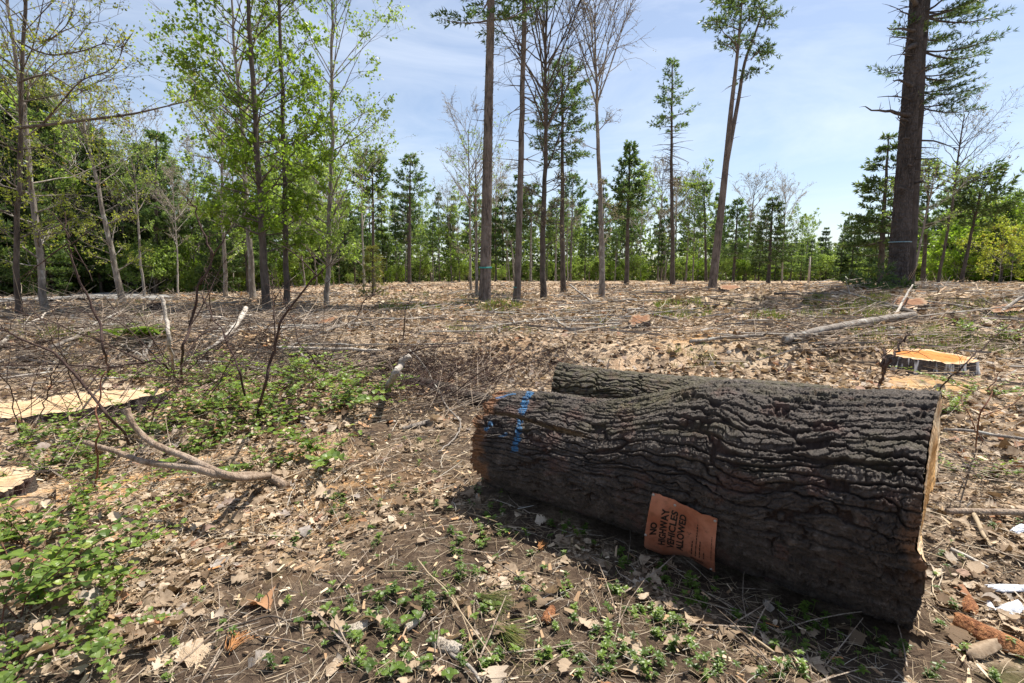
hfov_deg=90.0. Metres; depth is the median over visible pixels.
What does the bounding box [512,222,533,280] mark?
pine tree
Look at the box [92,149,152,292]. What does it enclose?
hemlock tree
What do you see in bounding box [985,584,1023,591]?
bark strip
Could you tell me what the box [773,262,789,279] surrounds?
bush
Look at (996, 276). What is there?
bush
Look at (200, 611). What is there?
dead leaf
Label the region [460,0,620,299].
hardwood tree
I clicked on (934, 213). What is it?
pine tree
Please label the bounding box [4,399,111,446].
shrub
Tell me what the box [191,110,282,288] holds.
hardwood tree
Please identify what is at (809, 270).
dead snag
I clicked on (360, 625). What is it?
wood scrap
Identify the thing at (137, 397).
tree stump
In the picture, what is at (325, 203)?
hardwood tree
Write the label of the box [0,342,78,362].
fallen branch
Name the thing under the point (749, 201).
hardwood tree
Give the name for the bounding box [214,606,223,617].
dead leaf
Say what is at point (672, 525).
notice sign
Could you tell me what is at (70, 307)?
fallen branch
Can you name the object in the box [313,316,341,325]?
tree stump
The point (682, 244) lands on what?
pine tree
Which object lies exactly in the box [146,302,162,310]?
tree stump
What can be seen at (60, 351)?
bare sapling
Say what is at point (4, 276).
hemlock tree
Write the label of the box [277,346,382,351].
fallen branch
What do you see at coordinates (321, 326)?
fallen branch
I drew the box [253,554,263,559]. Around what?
dead leaf
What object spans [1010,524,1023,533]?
bark strip
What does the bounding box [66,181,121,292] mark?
hemlock tree
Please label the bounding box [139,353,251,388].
shrub
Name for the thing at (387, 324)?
fallen branch
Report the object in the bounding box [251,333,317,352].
fallen branch
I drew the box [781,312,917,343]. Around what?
fallen branch
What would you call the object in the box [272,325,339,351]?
fallen branch
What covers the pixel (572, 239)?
hardwood tree
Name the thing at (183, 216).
hardwood tree
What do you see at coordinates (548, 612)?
bark chunk
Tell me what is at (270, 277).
bush
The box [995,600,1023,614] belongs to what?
bark strip
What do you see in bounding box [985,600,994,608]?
bark strip
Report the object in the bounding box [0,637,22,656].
dead leaf
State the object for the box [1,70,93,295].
hemlock tree
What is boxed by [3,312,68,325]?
fallen branch
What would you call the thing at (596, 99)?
hardwood tree
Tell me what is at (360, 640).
dead leaf
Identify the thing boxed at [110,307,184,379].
bare sapling
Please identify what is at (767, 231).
pine tree
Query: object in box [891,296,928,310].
tree stump
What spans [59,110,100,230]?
hemlock tree
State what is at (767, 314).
grass
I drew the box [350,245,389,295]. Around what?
spruce tree
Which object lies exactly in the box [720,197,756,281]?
pine tree
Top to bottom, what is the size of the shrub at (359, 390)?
0.430 m
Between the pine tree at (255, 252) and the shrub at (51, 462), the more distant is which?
the pine tree at (255, 252)
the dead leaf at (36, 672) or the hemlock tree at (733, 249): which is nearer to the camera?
the dead leaf at (36, 672)
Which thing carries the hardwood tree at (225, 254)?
on the ground at (788, 599)
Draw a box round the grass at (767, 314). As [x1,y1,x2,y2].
[9,290,1023,680]
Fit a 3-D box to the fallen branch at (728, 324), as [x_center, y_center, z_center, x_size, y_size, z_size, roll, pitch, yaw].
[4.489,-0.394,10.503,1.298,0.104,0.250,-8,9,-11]
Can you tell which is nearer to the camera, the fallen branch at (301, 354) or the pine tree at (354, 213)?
the fallen branch at (301, 354)
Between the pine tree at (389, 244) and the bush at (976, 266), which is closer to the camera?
the bush at (976, 266)
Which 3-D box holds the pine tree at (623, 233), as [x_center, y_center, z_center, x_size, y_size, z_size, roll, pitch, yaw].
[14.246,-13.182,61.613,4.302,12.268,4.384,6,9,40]
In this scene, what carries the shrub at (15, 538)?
on the ground at (788, 599)
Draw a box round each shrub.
[0,416,142,480]
[0,473,126,551]
[0,480,138,632]
[0,570,145,682]
[1,466,162,531]
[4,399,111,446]
[26,431,124,474]
[34,485,189,585]
[38,412,158,446]
[62,548,182,682]
[71,397,175,436]
[76,349,212,379]
[131,367,311,409]
[132,365,250,421]
[132,428,338,483]
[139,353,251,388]
[146,349,310,380]
[147,384,257,442]
[151,415,271,468]
[204,373,361,425]
[209,374,409,419]
[210,362,304,399]
[221,403,361,471]
[223,351,358,388]
[283,339,341,370]
[285,364,419,393]
[290,350,384,377]
[318,366,418,410]
[891,366,1023,395]
[931,383,977,413]
[938,452,1023,479]
[941,316,989,331]
[958,319,1023,340]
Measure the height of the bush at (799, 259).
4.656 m
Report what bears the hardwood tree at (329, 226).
on the ground at (788, 599)
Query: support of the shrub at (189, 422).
on the ground at (788, 599)
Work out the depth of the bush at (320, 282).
50.93 m
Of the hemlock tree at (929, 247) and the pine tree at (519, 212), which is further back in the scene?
the hemlock tree at (929, 247)
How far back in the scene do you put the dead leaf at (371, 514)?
3.16 m
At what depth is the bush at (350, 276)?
53.15 m
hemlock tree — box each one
[0,70,37,194]
[0,109,26,295]
[0,134,63,294]
[0,203,27,295]
[0,234,13,292]
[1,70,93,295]
[7,183,78,296]
[24,81,78,142]
[29,87,92,290]
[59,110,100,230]
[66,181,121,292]
[67,134,148,291]
[78,137,145,230]
[80,148,145,291]
[87,127,108,179]
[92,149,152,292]
[121,141,191,292]
[195,192,243,292]
[195,200,230,293]
[320,193,365,284]
[726,229,743,274]
[731,216,749,248]
[736,204,761,280]
[745,195,803,282]
[750,242,766,280]
[762,231,785,280]
[811,227,835,280]
[820,242,834,279]
[830,232,851,280]
[832,131,932,282]
[834,218,870,280]
[865,209,881,277]
[887,157,965,282]
[915,233,936,275]
[928,214,943,275]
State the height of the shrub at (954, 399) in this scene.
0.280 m
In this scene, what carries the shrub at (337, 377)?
on the ground at (788, 599)
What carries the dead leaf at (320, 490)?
on the ground at (788, 599)
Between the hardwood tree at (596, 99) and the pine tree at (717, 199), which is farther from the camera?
the pine tree at (717, 199)
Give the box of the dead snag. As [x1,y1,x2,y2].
[807,257,810,281]
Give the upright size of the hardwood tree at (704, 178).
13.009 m
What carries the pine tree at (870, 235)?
on the ground at (788, 599)
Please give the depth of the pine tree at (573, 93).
25.67 m
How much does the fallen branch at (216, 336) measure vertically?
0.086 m
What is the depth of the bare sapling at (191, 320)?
4.92 m
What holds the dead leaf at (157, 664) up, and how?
on the ground at (788, 599)
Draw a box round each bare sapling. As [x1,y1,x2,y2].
[0,297,178,380]
[0,307,130,446]
[0,337,22,431]
[8,295,82,409]
[16,205,118,375]
[26,340,103,422]
[75,355,129,485]
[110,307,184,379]
[147,367,223,434]
[168,313,262,375]
[171,183,238,379]
[177,281,245,395]
[200,264,227,325]
[208,306,273,400]
[256,241,339,417]
[263,264,296,318]
[275,298,320,370]
[352,285,404,316]
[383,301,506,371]
[402,284,418,342]
[437,349,494,390]
[448,354,524,397]
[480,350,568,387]
[852,341,902,386]
[878,324,932,383]
[939,321,1012,389]
[957,348,1022,449]
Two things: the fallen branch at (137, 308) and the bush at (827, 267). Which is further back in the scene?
the bush at (827, 267)
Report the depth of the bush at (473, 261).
65.79 m
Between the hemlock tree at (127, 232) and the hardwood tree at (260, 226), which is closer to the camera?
the hardwood tree at (260, 226)
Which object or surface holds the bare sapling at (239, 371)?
on the ground at (788, 599)
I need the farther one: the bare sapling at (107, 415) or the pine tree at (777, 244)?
the pine tree at (777, 244)
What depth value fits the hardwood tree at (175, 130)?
35.81 m
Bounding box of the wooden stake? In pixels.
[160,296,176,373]
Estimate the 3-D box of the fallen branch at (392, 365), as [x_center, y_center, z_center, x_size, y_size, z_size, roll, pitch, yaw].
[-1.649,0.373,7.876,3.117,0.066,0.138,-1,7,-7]
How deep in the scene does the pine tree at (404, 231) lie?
75.15 m
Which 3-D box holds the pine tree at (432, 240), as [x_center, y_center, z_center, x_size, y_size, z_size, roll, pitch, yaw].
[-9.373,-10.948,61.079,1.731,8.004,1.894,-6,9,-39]
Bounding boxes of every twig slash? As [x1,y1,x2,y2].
[0,256,629,456]
[0,268,1023,682]
[0,278,1023,384]
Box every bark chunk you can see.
[541,605,555,624]
[952,612,1023,658]
[961,594,978,614]
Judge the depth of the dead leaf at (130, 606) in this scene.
2.32 m
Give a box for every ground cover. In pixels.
[161,434,1023,682]
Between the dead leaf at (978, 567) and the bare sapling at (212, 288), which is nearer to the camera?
the dead leaf at (978, 567)
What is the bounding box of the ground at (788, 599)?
[0,265,1023,682]
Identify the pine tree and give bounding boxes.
[0,129,40,265]
[95,128,201,293]
[195,209,231,254]
[218,180,268,292]
[235,217,259,276]
[247,201,277,272]
[249,183,282,288]
[273,163,309,287]
[294,177,326,284]
[340,216,370,283]
[343,206,364,283]
[345,144,390,288]
[355,205,375,253]
[359,192,380,236]
[361,227,375,283]
[375,193,391,282]
[381,235,392,282]
[387,193,405,259]
[388,152,436,285]
[388,185,428,279]
[399,202,420,248]
[405,204,418,279]
[424,229,434,276]
[426,216,439,281]
[429,0,541,303]
[432,191,446,280]
[441,206,459,263]
[447,195,461,279]
[457,184,492,264]
[462,222,474,260]
[491,182,514,280]
[491,207,505,281]
[496,0,556,302]
[503,173,537,240]
[512,182,541,281]
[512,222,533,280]
[525,45,603,293]
[527,228,538,280]
[532,200,546,234]
[545,217,559,279]
[546,196,570,280]
[559,170,589,280]
[575,205,586,249]
[577,215,598,279]
[577,230,594,280]
[587,199,598,274]
[591,179,616,241]
[598,218,610,244]
[603,139,654,283]
[610,228,620,281]
[612,181,644,242]
[621,203,642,280]
[647,57,700,285]
[651,197,669,263]
[655,219,666,280]
[665,176,683,249]
[665,233,675,281]
[675,219,694,280]
[686,180,723,281]
[689,239,702,280]
[695,0,793,288]
[706,231,714,253]
[707,229,723,256]
[709,192,723,230]
[713,203,727,277]
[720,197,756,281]
[720,238,727,280]
[723,205,734,244]
[758,215,775,251]
[767,223,787,280]
[786,243,797,280]
[793,243,807,280]
[801,240,819,280]
[815,237,826,256]
[836,219,850,254]
[840,217,855,257]
[853,209,875,261]
[862,0,974,287]
[862,240,875,271]
[865,0,1019,284]
[876,202,892,264]
[917,210,928,253]
[928,156,1023,281]
[928,210,939,237]
[929,185,956,263]
[978,205,1023,281]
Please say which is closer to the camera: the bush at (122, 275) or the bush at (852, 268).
the bush at (122, 275)
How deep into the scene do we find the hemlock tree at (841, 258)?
58.95 m
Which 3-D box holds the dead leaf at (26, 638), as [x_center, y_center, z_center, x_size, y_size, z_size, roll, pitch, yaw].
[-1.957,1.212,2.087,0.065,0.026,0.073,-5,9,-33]
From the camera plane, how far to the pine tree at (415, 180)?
38.49 m
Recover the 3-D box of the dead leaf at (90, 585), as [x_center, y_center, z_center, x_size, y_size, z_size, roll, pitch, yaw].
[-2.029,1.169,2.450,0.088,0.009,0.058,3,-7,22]
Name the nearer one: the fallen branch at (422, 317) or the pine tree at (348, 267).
the fallen branch at (422, 317)
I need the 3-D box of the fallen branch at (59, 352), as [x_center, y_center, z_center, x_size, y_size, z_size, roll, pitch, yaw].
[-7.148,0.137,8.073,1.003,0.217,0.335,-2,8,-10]
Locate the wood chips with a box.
[0,279,1023,682]
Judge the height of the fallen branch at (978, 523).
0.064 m
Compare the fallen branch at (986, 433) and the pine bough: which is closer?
the fallen branch at (986, 433)
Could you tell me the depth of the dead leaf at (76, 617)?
2.22 m
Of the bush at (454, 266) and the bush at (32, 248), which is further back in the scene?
the bush at (454, 266)
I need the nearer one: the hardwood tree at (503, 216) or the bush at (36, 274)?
the bush at (36, 274)
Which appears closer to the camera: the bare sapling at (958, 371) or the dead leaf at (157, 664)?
the dead leaf at (157, 664)
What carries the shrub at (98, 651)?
on the ground at (788, 599)
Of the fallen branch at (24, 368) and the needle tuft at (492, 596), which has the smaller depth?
the needle tuft at (492, 596)
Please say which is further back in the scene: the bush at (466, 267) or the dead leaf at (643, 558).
the bush at (466, 267)
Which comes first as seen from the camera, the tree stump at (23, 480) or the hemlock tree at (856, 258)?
the tree stump at (23, 480)
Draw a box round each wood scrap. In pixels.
[338,620,368,638]
[404,612,424,631]
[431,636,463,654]
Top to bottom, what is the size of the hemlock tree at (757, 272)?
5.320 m
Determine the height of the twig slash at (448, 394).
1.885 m
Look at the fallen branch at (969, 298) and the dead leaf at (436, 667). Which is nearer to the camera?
the dead leaf at (436, 667)
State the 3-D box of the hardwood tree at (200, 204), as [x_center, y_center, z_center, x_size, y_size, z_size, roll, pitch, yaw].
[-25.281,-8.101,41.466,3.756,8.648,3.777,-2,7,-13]
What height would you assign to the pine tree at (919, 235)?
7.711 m
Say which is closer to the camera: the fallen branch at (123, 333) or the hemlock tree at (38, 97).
the fallen branch at (123, 333)
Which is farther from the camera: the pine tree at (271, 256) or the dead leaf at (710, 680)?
the pine tree at (271, 256)
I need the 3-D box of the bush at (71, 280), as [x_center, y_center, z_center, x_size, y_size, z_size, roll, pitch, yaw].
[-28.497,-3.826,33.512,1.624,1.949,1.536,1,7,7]
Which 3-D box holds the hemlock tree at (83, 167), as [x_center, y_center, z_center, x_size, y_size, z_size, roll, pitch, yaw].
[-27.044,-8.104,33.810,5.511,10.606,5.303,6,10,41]
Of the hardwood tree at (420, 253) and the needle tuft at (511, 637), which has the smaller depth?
the needle tuft at (511, 637)
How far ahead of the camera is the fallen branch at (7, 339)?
8.87 m
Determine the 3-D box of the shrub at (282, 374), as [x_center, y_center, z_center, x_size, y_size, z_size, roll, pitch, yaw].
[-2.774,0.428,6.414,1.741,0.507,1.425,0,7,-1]
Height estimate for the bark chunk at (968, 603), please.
0.046 m
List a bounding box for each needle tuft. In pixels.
[225,630,259,654]
[480,579,517,617]
[491,599,535,657]
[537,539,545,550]
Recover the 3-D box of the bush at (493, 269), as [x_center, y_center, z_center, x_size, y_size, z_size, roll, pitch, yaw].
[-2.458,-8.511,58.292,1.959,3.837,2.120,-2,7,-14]
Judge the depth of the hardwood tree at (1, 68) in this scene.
39.15 m
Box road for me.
[0,291,172,301]
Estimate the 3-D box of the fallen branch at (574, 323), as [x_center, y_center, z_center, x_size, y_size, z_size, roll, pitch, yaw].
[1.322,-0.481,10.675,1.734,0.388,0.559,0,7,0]
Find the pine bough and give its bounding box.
[828,257,918,290]
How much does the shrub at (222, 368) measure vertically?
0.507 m
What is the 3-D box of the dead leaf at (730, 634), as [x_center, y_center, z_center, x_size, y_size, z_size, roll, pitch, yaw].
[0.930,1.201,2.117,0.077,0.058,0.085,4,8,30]
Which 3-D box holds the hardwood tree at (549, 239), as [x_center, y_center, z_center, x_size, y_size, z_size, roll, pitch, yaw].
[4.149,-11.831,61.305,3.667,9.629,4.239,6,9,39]
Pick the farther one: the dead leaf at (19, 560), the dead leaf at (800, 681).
the dead leaf at (19, 560)
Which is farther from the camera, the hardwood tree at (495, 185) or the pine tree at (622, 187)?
the hardwood tree at (495, 185)
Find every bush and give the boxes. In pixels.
[0,252,13,295]
[11,213,91,291]
[20,257,50,290]
[24,236,73,289]
[53,256,108,292]
[64,268,88,291]
[72,216,143,287]
[109,233,159,291]
[118,229,160,287]
[122,231,180,292]
[138,228,191,293]
[138,276,175,292]
[170,242,201,292]
[180,265,202,292]
[184,249,240,286]
[191,260,212,291]
[222,242,259,289]
[229,260,245,290]
[237,274,259,289]
[255,247,273,286]
[255,252,297,289]
[288,248,312,285]
[290,269,309,287]
[310,270,324,283]
[314,264,336,284]
[339,253,365,281]
[345,272,353,283]
[365,258,379,281]
[384,267,394,282]
[390,259,403,280]
[399,266,406,281]
[411,247,431,278]
[411,255,430,279]
[440,268,447,279]
[444,252,463,278]
[452,258,465,279]
[457,258,474,279]
[471,252,491,276]
[491,256,499,277]
[497,265,506,279]
[500,259,512,279]
[510,252,529,274]
[526,268,537,280]
[534,263,539,279]
[539,256,559,278]
[539,265,552,278]
[565,250,589,278]
[565,255,579,277]
[586,267,598,280]
[588,246,613,278]
[605,261,621,280]
[617,259,631,279]
[620,248,641,278]
[624,256,652,280]
[659,260,675,279]
[675,250,695,278]
[680,254,703,280]
[691,258,709,280]
[701,259,710,278]
[718,245,732,277]
[727,254,747,281]
[736,256,755,278]
[757,266,773,280]
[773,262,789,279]
[784,253,802,278]
[791,248,813,277]
[793,252,814,279]
[805,243,837,280]
[836,256,861,276]
[857,267,869,277]
[864,265,874,275]
[917,209,1006,281]
[917,249,945,280]
[931,236,984,281]
[937,248,971,281]
[947,226,1009,281]
[952,189,1023,281]
[952,197,1023,282]
[976,257,1014,281]
[992,218,1023,280]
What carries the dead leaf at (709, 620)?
on the ground at (788, 599)
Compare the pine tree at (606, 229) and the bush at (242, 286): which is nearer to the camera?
the bush at (242, 286)
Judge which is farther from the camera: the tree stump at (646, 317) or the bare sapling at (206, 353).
the tree stump at (646, 317)
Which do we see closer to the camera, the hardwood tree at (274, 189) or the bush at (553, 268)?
the hardwood tree at (274, 189)
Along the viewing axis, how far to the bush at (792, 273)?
59.39 m
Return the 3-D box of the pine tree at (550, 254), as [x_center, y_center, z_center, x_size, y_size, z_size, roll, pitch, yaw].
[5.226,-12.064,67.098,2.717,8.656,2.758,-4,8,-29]
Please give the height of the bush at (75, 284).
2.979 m
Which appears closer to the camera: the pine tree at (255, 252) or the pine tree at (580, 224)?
the pine tree at (255, 252)
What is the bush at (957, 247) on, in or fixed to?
on the ground at (788, 599)
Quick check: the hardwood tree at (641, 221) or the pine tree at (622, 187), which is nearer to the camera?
the pine tree at (622, 187)
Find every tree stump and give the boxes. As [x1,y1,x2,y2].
[0,388,170,424]
[0,466,38,500]
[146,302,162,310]
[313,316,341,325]
[628,314,650,325]
[718,285,740,293]
[879,349,980,376]
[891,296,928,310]
[988,303,1022,315]
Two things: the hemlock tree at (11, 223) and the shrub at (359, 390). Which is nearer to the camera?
the shrub at (359, 390)
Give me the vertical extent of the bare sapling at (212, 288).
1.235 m
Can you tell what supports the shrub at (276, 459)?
on the ground at (788, 599)
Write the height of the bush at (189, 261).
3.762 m
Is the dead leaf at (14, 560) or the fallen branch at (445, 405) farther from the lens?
the fallen branch at (445, 405)
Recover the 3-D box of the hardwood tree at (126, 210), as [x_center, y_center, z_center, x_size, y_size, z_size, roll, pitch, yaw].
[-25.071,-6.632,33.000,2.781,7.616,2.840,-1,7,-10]
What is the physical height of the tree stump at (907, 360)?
0.380 m
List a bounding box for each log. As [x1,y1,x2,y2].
[469,378,941,630]
[551,362,830,398]
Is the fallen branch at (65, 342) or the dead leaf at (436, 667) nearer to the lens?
the dead leaf at (436, 667)
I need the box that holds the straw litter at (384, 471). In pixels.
[0,245,1023,682]
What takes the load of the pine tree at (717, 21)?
on the ground at (788, 599)
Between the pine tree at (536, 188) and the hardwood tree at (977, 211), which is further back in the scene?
the pine tree at (536, 188)
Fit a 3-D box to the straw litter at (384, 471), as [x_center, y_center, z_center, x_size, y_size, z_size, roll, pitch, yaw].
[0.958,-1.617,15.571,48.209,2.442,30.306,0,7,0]
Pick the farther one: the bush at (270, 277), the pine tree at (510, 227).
the pine tree at (510, 227)
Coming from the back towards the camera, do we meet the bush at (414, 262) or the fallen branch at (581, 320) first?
the bush at (414, 262)
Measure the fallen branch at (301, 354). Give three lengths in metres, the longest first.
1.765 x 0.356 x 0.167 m
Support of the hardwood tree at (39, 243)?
on the ground at (788, 599)
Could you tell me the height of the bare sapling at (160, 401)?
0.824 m
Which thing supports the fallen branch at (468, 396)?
on the ground at (788, 599)
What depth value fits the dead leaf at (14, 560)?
2.63 m
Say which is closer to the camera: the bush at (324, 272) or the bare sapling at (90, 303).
the bare sapling at (90, 303)
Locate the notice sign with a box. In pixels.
[644,493,716,571]
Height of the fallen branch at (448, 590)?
0.049 m
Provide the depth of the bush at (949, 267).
40.80 m
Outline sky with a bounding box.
[0,0,1023,264]
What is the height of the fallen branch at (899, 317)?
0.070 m
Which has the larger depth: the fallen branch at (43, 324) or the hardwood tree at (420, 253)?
the hardwood tree at (420, 253)
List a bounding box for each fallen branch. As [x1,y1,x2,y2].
[0,300,48,305]
[0,315,149,328]
[0,335,70,350]
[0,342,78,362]
[1,312,45,344]
[1,366,52,370]
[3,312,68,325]
[23,342,91,357]
[24,296,107,311]
[33,348,68,373]
[48,309,122,348]
[50,307,104,313]
[59,318,148,334]
[79,328,165,344]
[82,408,289,489]
[88,320,193,325]
[101,295,181,312]
[110,337,166,365]
[128,307,165,360]
[133,325,154,361]
[174,319,254,329]
[184,313,265,323]
[199,323,227,350]
[201,332,240,340]
[202,306,318,355]
[204,615,330,634]
[235,314,306,331]
[241,308,332,327]
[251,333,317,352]
[260,309,319,315]
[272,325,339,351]
[272,330,309,361]
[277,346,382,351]
[280,322,360,330]
[300,343,471,345]
[300,363,495,367]
[332,307,372,327]
[345,315,403,319]
[358,306,382,328]
[368,322,406,325]
[382,570,481,668]
[384,354,411,388]
[390,315,437,319]
[391,372,492,404]
[402,419,433,430]
[405,310,447,319]
[408,349,461,451]
[417,559,508,680]
[449,652,481,682]
[485,304,549,314]
[498,323,529,332]
[537,305,576,336]
[540,310,619,325]
[541,317,627,322]
[556,303,622,313]
[569,284,591,300]
[573,322,679,328]
[582,293,636,302]
[592,308,640,311]
[617,306,639,318]
[644,309,676,320]
[656,305,710,313]
[681,295,736,298]
[689,334,765,342]
[710,298,756,304]
[710,321,753,326]
[731,626,774,653]
[774,289,843,294]
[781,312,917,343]
[818,327,894,349]
[831,295,913,311]
[832,323,913,328]
[839,278,913,311]
[853,313,921,319]
[891,294,981,308]
[895,284,912,312]
[915,276,957,285]
[939,294,1017,298]
[943,428,1023,440]
[944,508,1023,515]
[950,547,988,568]
[967,299,1023,323]
[971,512,991,547]
[974,288,1003,305]
[1001,295,1023,310]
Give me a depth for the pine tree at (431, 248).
69.48 m
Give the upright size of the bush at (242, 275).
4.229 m
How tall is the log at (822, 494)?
1.122 m
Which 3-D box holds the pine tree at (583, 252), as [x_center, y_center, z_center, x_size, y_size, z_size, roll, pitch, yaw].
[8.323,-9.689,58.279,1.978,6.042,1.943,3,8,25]
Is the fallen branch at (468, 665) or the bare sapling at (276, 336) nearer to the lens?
the fallen branch at (468, 665)
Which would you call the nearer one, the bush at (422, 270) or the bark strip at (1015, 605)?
the bark strip at (1015, 605)
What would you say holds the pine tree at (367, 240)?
on the ground at (788, 599)
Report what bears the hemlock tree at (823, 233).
on the ground at (788, 599)
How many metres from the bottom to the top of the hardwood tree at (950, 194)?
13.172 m
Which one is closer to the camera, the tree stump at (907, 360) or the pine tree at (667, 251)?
the tree stump at (907, 360)
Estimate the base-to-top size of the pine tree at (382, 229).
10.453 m
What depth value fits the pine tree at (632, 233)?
67.33 m
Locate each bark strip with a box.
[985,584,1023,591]
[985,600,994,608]
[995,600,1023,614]
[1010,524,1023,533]
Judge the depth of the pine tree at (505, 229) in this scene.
66.95 m
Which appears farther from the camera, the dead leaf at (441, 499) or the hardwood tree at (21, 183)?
the hardwood tree at (21, 183)
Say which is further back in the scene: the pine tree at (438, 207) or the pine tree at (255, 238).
the pine tree at (438, 207)
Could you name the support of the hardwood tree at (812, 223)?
on the ground at (788, 599)
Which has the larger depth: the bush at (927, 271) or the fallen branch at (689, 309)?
the bush at (927, 271)
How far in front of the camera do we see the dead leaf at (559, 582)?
2.41 m
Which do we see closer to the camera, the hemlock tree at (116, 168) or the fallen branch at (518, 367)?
the fallen branch at (518, 367)
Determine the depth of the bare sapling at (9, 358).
3.50 m
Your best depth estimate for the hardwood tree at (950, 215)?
23.15 m
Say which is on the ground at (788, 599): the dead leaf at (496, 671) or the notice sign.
the dead leaf at (496, 671)
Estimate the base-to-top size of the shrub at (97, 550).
0.369 m
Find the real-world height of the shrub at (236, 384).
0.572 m
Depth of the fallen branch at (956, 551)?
2.79 m
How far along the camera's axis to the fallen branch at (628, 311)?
14.00 m
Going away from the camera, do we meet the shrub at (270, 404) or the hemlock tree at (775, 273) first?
the shrub at (270, 404)
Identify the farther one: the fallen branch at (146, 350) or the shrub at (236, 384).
the fallen branch at (146, 350)
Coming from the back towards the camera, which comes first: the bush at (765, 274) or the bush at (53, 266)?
the bush at (765, 274)
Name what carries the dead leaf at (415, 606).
on the ground at (788, 599)
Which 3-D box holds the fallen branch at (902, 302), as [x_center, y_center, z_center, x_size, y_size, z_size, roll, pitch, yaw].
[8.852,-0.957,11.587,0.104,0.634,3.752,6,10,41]
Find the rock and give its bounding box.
[961,638,1001,658]
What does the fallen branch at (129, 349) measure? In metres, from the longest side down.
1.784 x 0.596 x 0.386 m
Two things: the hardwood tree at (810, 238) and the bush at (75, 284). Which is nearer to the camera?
the bush at (75, 284)
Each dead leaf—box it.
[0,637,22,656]
[5,602,22,606]
[6,558,32,568]
[11,557,20,562]
[17,666,42,682]
[22,635,33,642]
[33,619,50,635]
[48,616,71,628]
[52,585,71,612]
[69,663,88,674]
[74,604,95,623]
[83,584,95,588]
[122,602,138,612]
[125,641,159,647]
[133,523,144,532]
[149,654,163,670]
[159,638,213,670]
[165,639,198,662]
[181,607,204,618]
[201,566,212,578]
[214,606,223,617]
[215,553,239,565]
[239,590,255,605]
[248,587,274,608]
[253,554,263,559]
[310,607,340,616]
[313,487,331,499]
[323,489,338,498]
[330,614,344,631]
[346,632,368,652]
[357,610,386,625]
[365,516,373,525]
[368,506,380,516]
[394,495,407,505]
[407,478,419,486]
[408,601,421,610]
[417,537,425,542]
[432,482,441,487]
[433,496,453,510]
[433,665,445,680]
[444,632,461,639]
[446,480,462,494]
[460,486,474,496]
[470,530,487,540]
[483,665,507,682]
[487,620,508,634]
[498,576,507,581]
[511,601,525,608]
[519,571,534,583]
[533,594,553,607]
[534,514,550,525]
[556,577,565,590]
[557,658,571,674]
[577,617,598,628]
[588,556,596,564]
[617,658,642,674]
[619,634,631,644]
[624,649,634,661]
[629,631,643,656]
[639,554,650,564]
[653,600,663,614]
[657,634,687,644]
[692,613,716,626]
[693,659,715,676]
[707,677,715,682]
[726,628,746,639]
[791,673,807,682]
[807,628,823,636]
[835,622,854,630]
[848,627,865,650]
[913,625,942,635]
[936,593,951,603]
[944,622,975,646]
[966,561,984,575]
[971,662,985,674]
[998,619,1023,630]
[1005,618,1021,623]
[1006,614,1019,618]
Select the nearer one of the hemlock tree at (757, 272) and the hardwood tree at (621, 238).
the hemlock tree at (757, 272)
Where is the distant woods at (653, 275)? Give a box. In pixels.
[49,196,1019,291]
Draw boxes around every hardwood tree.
[0,0,152,315]
[0,0,206,319]
[0,46,25,85]
[0,62,88,231]
[3,25,162,300]
[8,67,104,208]
[16,86,102,278]
[71,195,111,239]
[89,83,176,180]
[98,126,165,296]
[101,181,144,292]
[122,119,198,291]
[133,12,298,295]
[134,0,339,298]
[143,153,199,294]
[149,0,337,311]
[152,178,195,292]
[161,183,221,290]
[169,183,205,265]
[170,118,223,288]
[181,185,212,249]
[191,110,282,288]
[192,0,350,307]
[209,157,243,284]
[218,0,415,305]
[248,153,279,256]
[249,124,300,286]
[270,192,301,254]
[271,163,333,285]
[275,139,344,285]
[288,123,359,279]
[305,164,349,283]
[312,139,355,265]
[323,195,348,284]
[333,100,423,294]
[374,219,401,281]
[376,197,404,263]
[390,202,420,282]
[411,222,436,281]
[413,184,435,258]
[432,177,463,281]
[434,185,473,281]
[435,66,506,289]
[440,111,513,295]
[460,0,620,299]
[477,196,504,258]
[478,146,526,280]
[496,209,514,280]
[529,0,655,296]
[533,203,559,280]
[545,191,590,280]
[550,196,580,280]
[555,224,578,262]
[604,149,667,277]
[607,199,635,261]
[625,187,655,279]
[643,153,680,280]
[654,220,676,280]
[656,174,694,237]
[674,157,712,280]
[676,158,717,281]
[688,174,714,280]
[732,162,783,280]
[751,210,770,280]
[765,171,815,281]
[783,202,815,279]
[797,207,824,280]
[879,145,988,271]
[920,82,1023,283]
[931,166,977,229]
[958,182,986,248]
[963,195,1023,281]
[992,218,1023,281]
[997,188,1023,204]
[1008,186,1023,247]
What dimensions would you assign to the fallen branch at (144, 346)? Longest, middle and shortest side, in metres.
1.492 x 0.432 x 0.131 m
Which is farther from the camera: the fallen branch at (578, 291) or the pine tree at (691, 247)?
the pine tree at (691, 247)
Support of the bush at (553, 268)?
on the ground at (788, 599)
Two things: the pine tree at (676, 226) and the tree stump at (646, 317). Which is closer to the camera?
the tree stump at (646, 317)
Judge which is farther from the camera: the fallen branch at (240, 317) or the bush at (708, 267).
the bush at (708, 267)
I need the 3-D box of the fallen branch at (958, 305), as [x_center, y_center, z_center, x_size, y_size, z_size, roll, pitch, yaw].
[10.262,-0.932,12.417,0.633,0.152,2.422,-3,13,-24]
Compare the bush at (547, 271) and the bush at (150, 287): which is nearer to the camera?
the bush at (150, 287)
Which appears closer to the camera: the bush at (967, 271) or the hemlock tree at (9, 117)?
the hemlock tree at (9, 117)
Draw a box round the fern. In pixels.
[92,323,174,335]
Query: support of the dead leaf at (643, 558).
on the ground at (788, 599)

